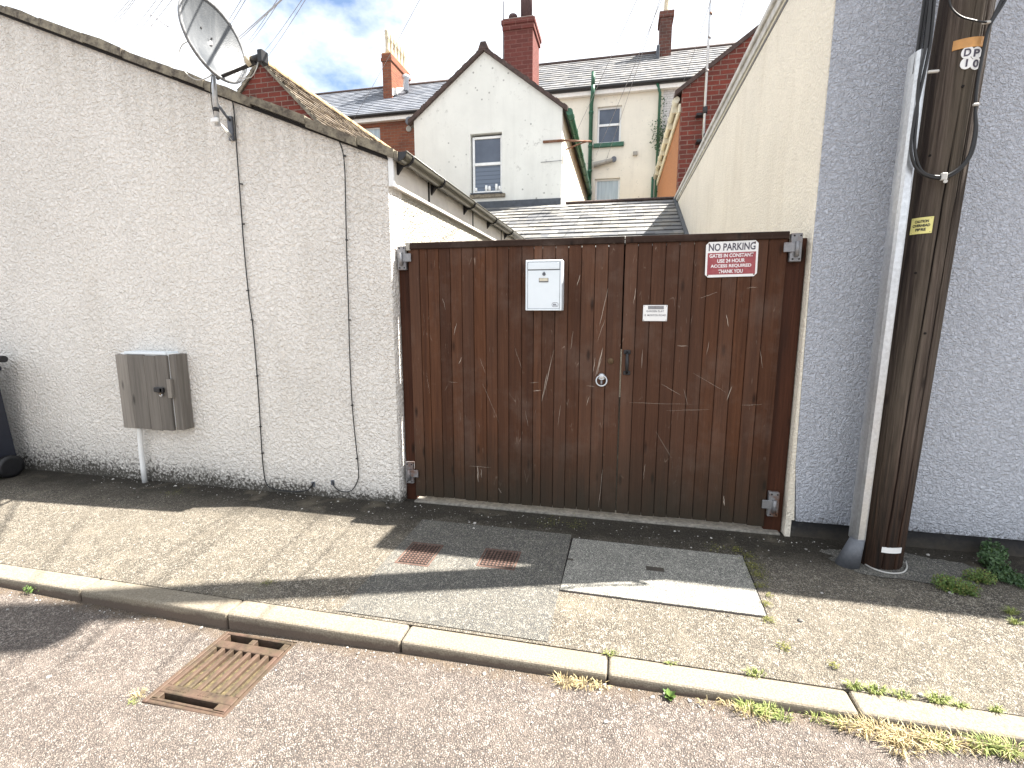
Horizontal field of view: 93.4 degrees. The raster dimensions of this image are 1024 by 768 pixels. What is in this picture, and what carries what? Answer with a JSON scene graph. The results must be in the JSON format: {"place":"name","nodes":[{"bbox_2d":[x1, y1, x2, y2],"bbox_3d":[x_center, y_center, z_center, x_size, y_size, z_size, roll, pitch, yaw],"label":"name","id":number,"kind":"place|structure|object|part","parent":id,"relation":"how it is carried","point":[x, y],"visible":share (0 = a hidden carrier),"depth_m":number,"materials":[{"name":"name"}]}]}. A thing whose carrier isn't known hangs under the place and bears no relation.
{"place":"outdoors","nodes":[
{"label":"outdoors","id":0,"kind":"place"},
{"bbox_2d":[101,0,129,31],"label":"overhead wire","id":1,"kind":"object","parent":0,"point":[116,15],"visible":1,"depth_m":10.54,"materials":[{"name":"metal"}]},
{"bbox_2d":[102,0,132,35],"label":"overhead wire","id":2,"kind":"object","parent":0,"point":[119,16],"visible":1,"depth_m":10.91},
{"bbox_2d":[102,0,134,38],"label":"overhead wire","id":3,"kind":"object","parent":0,"point":[120,18],"visible":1,"depth_m":11.02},
{"bbox_2d":[121,0,155,42],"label":"overhead wire","id":4,"kind":"object","parent":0,"point":[140,20],"visible":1,"depth_m":11.03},
{"bbox_2d":[126,0,162,45],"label":"overhead wire","id":5,"kind":"object","parent":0,"point":[146,21],"visible":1,"depth_m":11.11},
{"bbox_2d":[138,0,171,40],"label":"overhead wire","id":6,"kind":"object","parent":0,"point":[156,19],"visible":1,"depth_m":10.54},
{"bbox_2d":[148,13,168,61],"bbox_3d":[-15.653,-14.213,21.692,1.693,4.934,0.468,6,11,34],"label":"tv aerial","id":7,"kind":"object","parent":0,"point":[153,33],"visible":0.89,"depth_m":21.82,"materials":[{"name":"grey metal"}]},
{"bbox_2d":[194,0,280,73],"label":"overhead wire","id":8,"kind":"object","parent":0,"point":[255,22],"visible":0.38,"depth_m":4.73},
{"bbox_2d":[197,0,281,75],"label":"overhead wire","id":9,"kind":"object","parent":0,"point":[255,24],"visible":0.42,"depth_m":5.05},
{"bbox_2d":[266,0,301,48],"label":"overhead wire","id":10,"kind":"object","parent":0,"point":[286,22],"visible":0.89,"depth_m":9.97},
{"bbox_2d":[268,0,304,55],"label":"overhead wire","id":11,"kind":"object","parent":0,"point":[289,24],"visible":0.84,"depth_m":9.95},
{"bbox_2d":[0,0,770,92],"label":"sky","id":12,"kind":"structure","parent":0,"point":[329,45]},
{"bbox_2d":[356,0,419,114],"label":"overhead wire","id":13,"kind":"object","parent":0,"point":[392,50],"visible":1,"depth_m":9.80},
{"bbox_2d":[0,397,1023,716],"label":"pavement","id":14,"kind":"structure","parent":0,"point":[916,637],"depth_m":2.72,"materials":[{"name":"grey concrete"}]},
{"bbox_2d":[0,356,24,477],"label":"wheelie bin","id":15,"kind":"object","parent":14,"relation":"on","point":[12,463],"visible":1,"depth_m":4.31,"materials":[{"name":"black plastic"}]},
{"bbox_2d":[0,5,524,502],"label":"outbuilding","id":16,"kind":"structure","parent":14,"relation":"on","point":[122,213],"depth_m":3.84,"materials":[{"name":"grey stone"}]},
{"bbox_2d":[115,350,193,482],"bbox_3d":[-2.979,0.302,4.045,0.585,1.151,0.158,2,9,12],"label":"meter cabinet","id":17,"kind":"object","parent":16,"relation":"attached to","point":[154,389],"visible":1,"depth_m":3.96,"materials":[{"name":"grey plastic"}]},
{"bbox_3d":[-3.024,0.074,3.965,0.509,0.625,0.052,2,9,12],"label":"door","id":18,"kind":"part","parent":17,"relation":"part of","materials":[{"name":"grey wood"}]},
{"bbox_2d":[177,0,268,141],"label":"satellite dish","id":19,"kind":"object","parent":16,"relation":"attached to","point":[212,38],"visible":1,"depth_m":3.11,"materials":[{"name":"grey metal"}]},
{"bbox_2d":[232,102,313,491],"bbox_3d":[-1.836,-0.625,3.718,0.498,3.052,0.017,2,9,12],"label":"cable","id":20,"kind":"object","parent":16,"relation":"attached to","point":[260,426],"depth_m":3.76,"materials":[{"name":"black rubber"}]},
{"bbox_2d":[332,142,358,491],"bbox_3d":[-1.538,-0.601,3.655,0.738,2.944,0.017,2,9,12],"label":"cable","id":21,"kind":"object","parent":16,"relation":"attached to","point":[346,240],"depth_m":3.60,"materials":[{"name":"black rubber"}]},
{"bbox_2d":[237,62,390,147],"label":"brick outhouse","id":22,"kind":"structure","parent":14,"relation":"on","point":[272,83],"depth_m":10.19,"materials":[{"name":"brick"}]},
{"bbox_2d":[399,251,418,498],"bbox_3d":[-0.785,-0.035,3.745,0.086,1.950,0.100,2,9,12],"label":"gate post","id":23,"kind":"object","parent":14,"relation":"on","point":[407,363],"visible":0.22,"depth_m":3.69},
{"bbox_2d":[397,236,624,512],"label":"gate","id":24,"kind":"structure","parent":23,"relation":"attached to","point":[515,401],"depth_m":3.48,"materials":[{"name":"brown wood"}]},
{"bbox_2d":[526,259,563,310],"bbox_3d":[0.223,-0.665,3.270,0.247,0.333,0.130,2,9,12],"label":"letter box","id":25,"kind":"object","parent":24,"relation":"attached to","point":[544,285],"visible":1,"depth_m":3.21,"materials":[{"name":"white metal"}]},
{"bbox_2d":[527,262,559,308],"bbox_3d":[0.211,-0.657,3.217,0.218,0.305,0.006,2,9,12],"label":"door","id":26,"kind":"structure","parent":25,"relation":"in","point":[541,295],"depth_m":3.22,"materials":[{"name":"white metal"}]},
{"bbox_2d":[394,542,443,566],"bbox_3d":[-0.568,1.057,2.980,0.214,0.030,0.268,2,9,12],"label":"stopcock cover","id":27,"kind":"object","parent":14,"relation":"on","point":[421,554],"visible":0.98,"depth_m":2.97,"materials":[{"name":"metal"}]},
{"bbox_2d":[338,519,570,641],"bbox_3d":[-0.237,1.071,2.829,1.068,0.001,1.085,2,9,12],"label":"pavement patch","id":28,"kind":"object","parent":14,"relation":"on","point":[446,583],"visible":1,"depth_m":2.65,"materials":[{"name":"grey concrete"}]},
{"bbox_2d":[476,548,520,569],"bbox_3d":[-0.077,1.066,2.920,0.231,0.030,0.220,2,9,12],"label":"stopcock cover","id":29,"kind":"object","parent":14,"relation":"on","point":[500,559],"visible":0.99,"depth_m":2.91,"materials":[{"name":"metal"}]},
{"bbox_2d":[408,0,591,207],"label":"gable house","id":30,"kind":"structure","parent":14,"relation":"on","point":[489,127],"depth_m":11.30,"materials":[{"name":"white paint"}]},
{"bbox_2d":[472,135,501,192],"bbox_3d":[-0.573,-5.189,11.459,0.736,1.279,0.065,2,9,12],"label":"window","id":31,"kind":"structure","parent":30,"relation":"in","point":[487,151],"depth_m":11.45,"materials":[{"name":"white paint"}]},
{"bbox_2d":[503,0,503,58],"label":"aerial pole","id":32,"kind":"object","parent":30,"relation":"attached to","point":[503,33],"visible":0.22,"depth_m":12.05,"materials":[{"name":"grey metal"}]},
{"bbox_2d":[160,487,839,669],"bbox_3d":[-0.723,1.015,3.143,4.603,0.016,1.330,2,9,12],"label":"moss","id":33,"kind":"object","parent":14,"relation":"on","point":[772,620],"visible":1,"depth_m":2.65,"materials":[{"name":"green plant"}]},
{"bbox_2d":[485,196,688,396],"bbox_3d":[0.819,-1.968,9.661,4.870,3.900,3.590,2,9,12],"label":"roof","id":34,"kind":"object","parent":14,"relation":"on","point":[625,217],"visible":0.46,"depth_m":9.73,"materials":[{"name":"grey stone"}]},
{"bbox_2d":[414,496,779,534],"bbox_3d":[0.530,0.962,3.580,2.620,0.032,0.155,2,9,12],"label":"gate threshold","id":35,"kind":"object","parent":14,"relation":"on","point":[703,524],"visible":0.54,"depth_m":3.51,"materials":[{"name":"grey concrete"}]},
{"bbox_2d":[559,538,767,617],"bbox_3d":[0.833,1.089,2.776,1.063,0.029,0.633,2,9,12],"label":"slab cover","id":36,"kind":"object","parent":14,"relation":"on","point":[710,581],"visible":0.98,"depth_m":2.72,"materials":[{"name":"stone"}]},
{"bbox_2d":[653,24,758,196],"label":"brick house","id":37,"kind":"structure","parent":14,"relation":"on","point":[681,136],"depth_m":10.65,"materials":[{"name":"red brick"}]},
{"bbox_2d":[695,0,711,144],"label":"aerial mast","id":38,"kind":"object","parent":37,"relation":"attached to","point":[702,115],"visible":0.8,"depth_m":10.24,"materials":[{"name":"metal"}]},
{"bbox_2d":[761,238,806,531],"bbox_3d":[1.778,0.052,3.188,0.111,1.950,0.100,2,9,12],"label":"gate post","id":39,"kind":"object","parent":14,"relation":"on","point":[790,316],"visible":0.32,"depth_m":3.13,"materials":[{"name":"brown wood"}]},
{"bbox_2d":[616,231,802,525],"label":"gate","id":40,"kind":"structure","parent":39,"relation":"attached to","point":[698,377],"depth_m":3.21,"materials":[{"name":"brown wood"}]},
{"bbox_2d":[643,305,667,320],"bbox_3d":[0.949,-0.470,3.202,0.155,0.105,0.004,2,9,12],"label":"name plate","id":41,"kind":"object","parent":40,"relation":"attached to","point":[654,312],"visible":1,"depth_m":3.20,"materials":[{"name":"white metal"}]},
{"bbox_2d":[705,240,758,276],"bbox_3d":[1.387,-0.790,3.052,0.311,0.224,0.005,2,9,12],"label":"sign","id":42,"kind":"object","parent":40,"relation":"attached to","point":[731,259],"visible":1,"depth_m":3.05,"materials":[{"name":"metal"}]},
{"bbox_2d":[674,0,1023,556],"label":"rendered house","id":43,"kind":"structure","parent":14,"relation":"on","point":[801,135],"depth_m":2.91,"materials":[{"name":"grey paint"}]},
{"bbox_2d":[835,49,927,569],"bbox_3d":[1.993,-0.293,2.636,0.104,2.765,0.150,-8,12,-42],"label":"cable guard","id":44,"kind":"object","parent":14,"relation":"on","point":[849,556],"visible":0.95,"depth_m":2.60,"materials":[{"name":"metal"}]},
{"bbox_2d":[912,0,932,73],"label":"cable run","id":45,"kind":"object","parent":44,"relation":"attached to","point":[922,25],"visible":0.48,"depth_m":2.38,"materials":[{"name":"grey plastic"}]},
{"bbox_2d":[820,549,978,585],"bbox_3d":[2.303,1.069,2.841,0.829,0.001,0.382,2,9,12],"label":"pavement concrete patch","id":46,"kind":"object","parent":14,"relation":"on","point":[922,569],"visible":0.61,"depth_m":2.80,"materials":[{"name":"grey concrete"}]},
{"bbox_2d":[865,562,907,573],"bbox_3d":[2.174,1.060,2.841,0.254,0.021,0.184,6,11,32],"label":"ground cable","id":47,"kind":"object","parent":46,"relation":"on","point":[905,570],"visible":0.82,"depth_m":2.77,"materials":[{"name":"white plastic"}]},
{"bbox_2d":[861,0,995,569],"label":"telegraph pole","id":48,"kind":"object","parent":46,"relation":"on","point":[945,134],"visible":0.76,"depth_m":2.54,"materials":[{"name":"brown wood"}]},
{"bbox_2d":[910,216,933,234],"bbox_3d":[2.139,-0.827,2.521,0.017,0.082,0.094,-6,11,-34],"label":"sign","id":49,"kind":"object","parent":48,"relation":"attached to","point":[922,225],"visible":1,"depth_m":2.51,"materials":[{"name":"yellow metal"}]},
{"bbox_2d":[909,0,1006,182],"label":"cable loop","id":50,"kind":"object","parent":48,"relation":"attached to","point":[944,176],"visible":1,"depth_m":2.36,"materials":[{"name":"black rubber"}]},
{"bbox_2d":[930,567,997,597],"bbox_3d":[2.489,1.066,2.618,0.394,0.085,0.182,-2,9,-14],"label":"feathery weed","id":51,"kind":"object","parent":14,"relation":"on","point":[946,582],"visible":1,"depth_m":2.61,"materials":[{"name":"green plant"}]},
{"bbox_2d":[976,537,1011,572],"bbox_3d":[2.836,1.005,2.844,0.150,0.148,0.275,8,12,42],"label":"ivy clump","id":52,"kind":"object","parent":14,"relation":"on","point":[997,557],"visible":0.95,"depth_m":2.83,"materials":[{"name":"green plant"}]},
{"bbox_2d":[992,565,1023,589],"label":"creeping weed","id":53,"kind":"object","parent":14,"relation":"on","point":[1009,577],"visible":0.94,"depth_m":2.67,"materials":[{"name":"green plant"}]},
{"bbox_2d":[0,586,1023,767],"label":"road","id":54,"kind":"structure","parent":0,"point":[314,708],"depth_m":1.86,"materials":[{"name":"grey asphalt"}]},
{"bbox_2d":[22,585,38,593],"bbox_3d":[-2.661,1.132,2.663,0.112,0.039,0.050,5,10,31],"label":"kerb weed","id":55,"kind":"object","parent":54,"relation":"on","point":[30,589],"visible":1,"depth_m":2.65,"materials":[{"name":"green plant"}]},
{"bbox_2d":[142,631,295,717],"bbox_3d":[-1.265,1.409,2.155,0.398,0.307,0.440,2,9,12],"label":"gully grate","id":56,"kind":"object","parent":54,"relation":"on","point":[224,674],"visible":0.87,"depth_m":2.10,"materials":[{"name":"metal"}]},
{"bbox_2d":[1,476,1021,757],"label":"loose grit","id":57,"kind":"object","parent":54,"relation":"on","point":[457,608],"visible":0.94,"depth_m":2.33,"materials":[{"name":"grey gravel"}]},
{"bbox_2d":[127,606,1023,764],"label":"kerb grass","id":58,"kind":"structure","parent":54,"relation":"on","point":[997,747],"depth_m":1.78,"materials":[{"name":"green plant"}]},
{"bbox_2d":[663,688,675,700],"bbox_3d":[0.631,1.241,1.928,0.047,0.032,0.049,0,9,3],"label":"rosette weed","id":59,"kind":"object","parent":54,"relation":"on","point":[669,695],"visible":1,"depth_m":1.93,"materials":[{"name":"green plant"}]},
{"bbox_2d":[578,0,636,127],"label":"overhead wire","id":60,"kind":"object","parent":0,"point":[610,58],"visible":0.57,"depth_m":8.77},
{"bbox_2d":[598,0,661,149],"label":"overhead wire","id":61,"kind":"object","parent":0,"point":[633,67],"visible":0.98,"depth_m":9.12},
{"label":"ground","id":62,"kind":"structure","parent":0,"visible":0},
{"bbox_2d":[314,28,447,155],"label":"terraced house","id":63,"kind":"structure","parent":62,"relation":"on","point":[392,105],"depth_m":21.34,"materials":[{"name":"orange brick"}]},
{"bbox_2d":[365,127,379,138],"bbox_3d":[-6.057,-10.177,20.616,1.087,1.374,0.060,2,9,12],"label":"window","id":64,"kind":"structure","parent":63,"relation":"in","point":[375,131],"depth_m":20.48,"materials":[{"name":"white paint"}]},
{"bbox_2d":[0,564,1023,744],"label":"kerb","id":65,"kind":"structure","parent":62,"relation":"on","point":[256,617],"depth_m":2.14,"materials":[{"name":"stone"}]},
{"bbox_2d":[539,0,735,199],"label":"terraced house","id":66,"kind":"structure","parent":62,"relation":"on","point":[626,170],"depth_m":18.48,"materials":[{"name":"white paint"}]},
{"bbox_2d":[595,178,619,199],"bbox_3d":[3.725,-7.230,18.901,0.953,1.500,0.060,2,9,12],"label":"window","id":67,"kind":"structure","parent":66,"relation":"in","point":[605,189],"depth_m":18.84,"materials":[{"name":"white paint"}]},
{"bbox_2d":[597,106,621,142],"bbox_3d":[3.725,-9.881,18.483,0.895,1.315,0.065,2,9,12],"label":"window","id":68,"kind":"structure","parent":66,"relation":"in","point":[605,115],"depth_m":18.47,"materials":[{"name":"white paint"}]},
{"bbox_2d":[605,0,659,162],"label":"overhead wire","id":69,"kind":"object","parent":66,"relation":"attached to","point":[636,70],"visible":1,"depth_m":8.90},
{"bbox_2d":[650,95,666,180],"bbox_3d":[5.524,-8.748,17.921,0.983,3.699,0.266,2,9,12],"label":"climbing plant","id":70,"kind":"object","parent":66,"relation":"attached to","point":[659,135],"visible":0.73,"depth_m":17.80,"materials":[{"name":"green plant"}]},
{"bbox_2d":[685,0,710,76],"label":"overhead wire","id":71,"kind":"object","parent":66,"relation":"attached to","point":[700,32],"visible":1,"depth_m":7.72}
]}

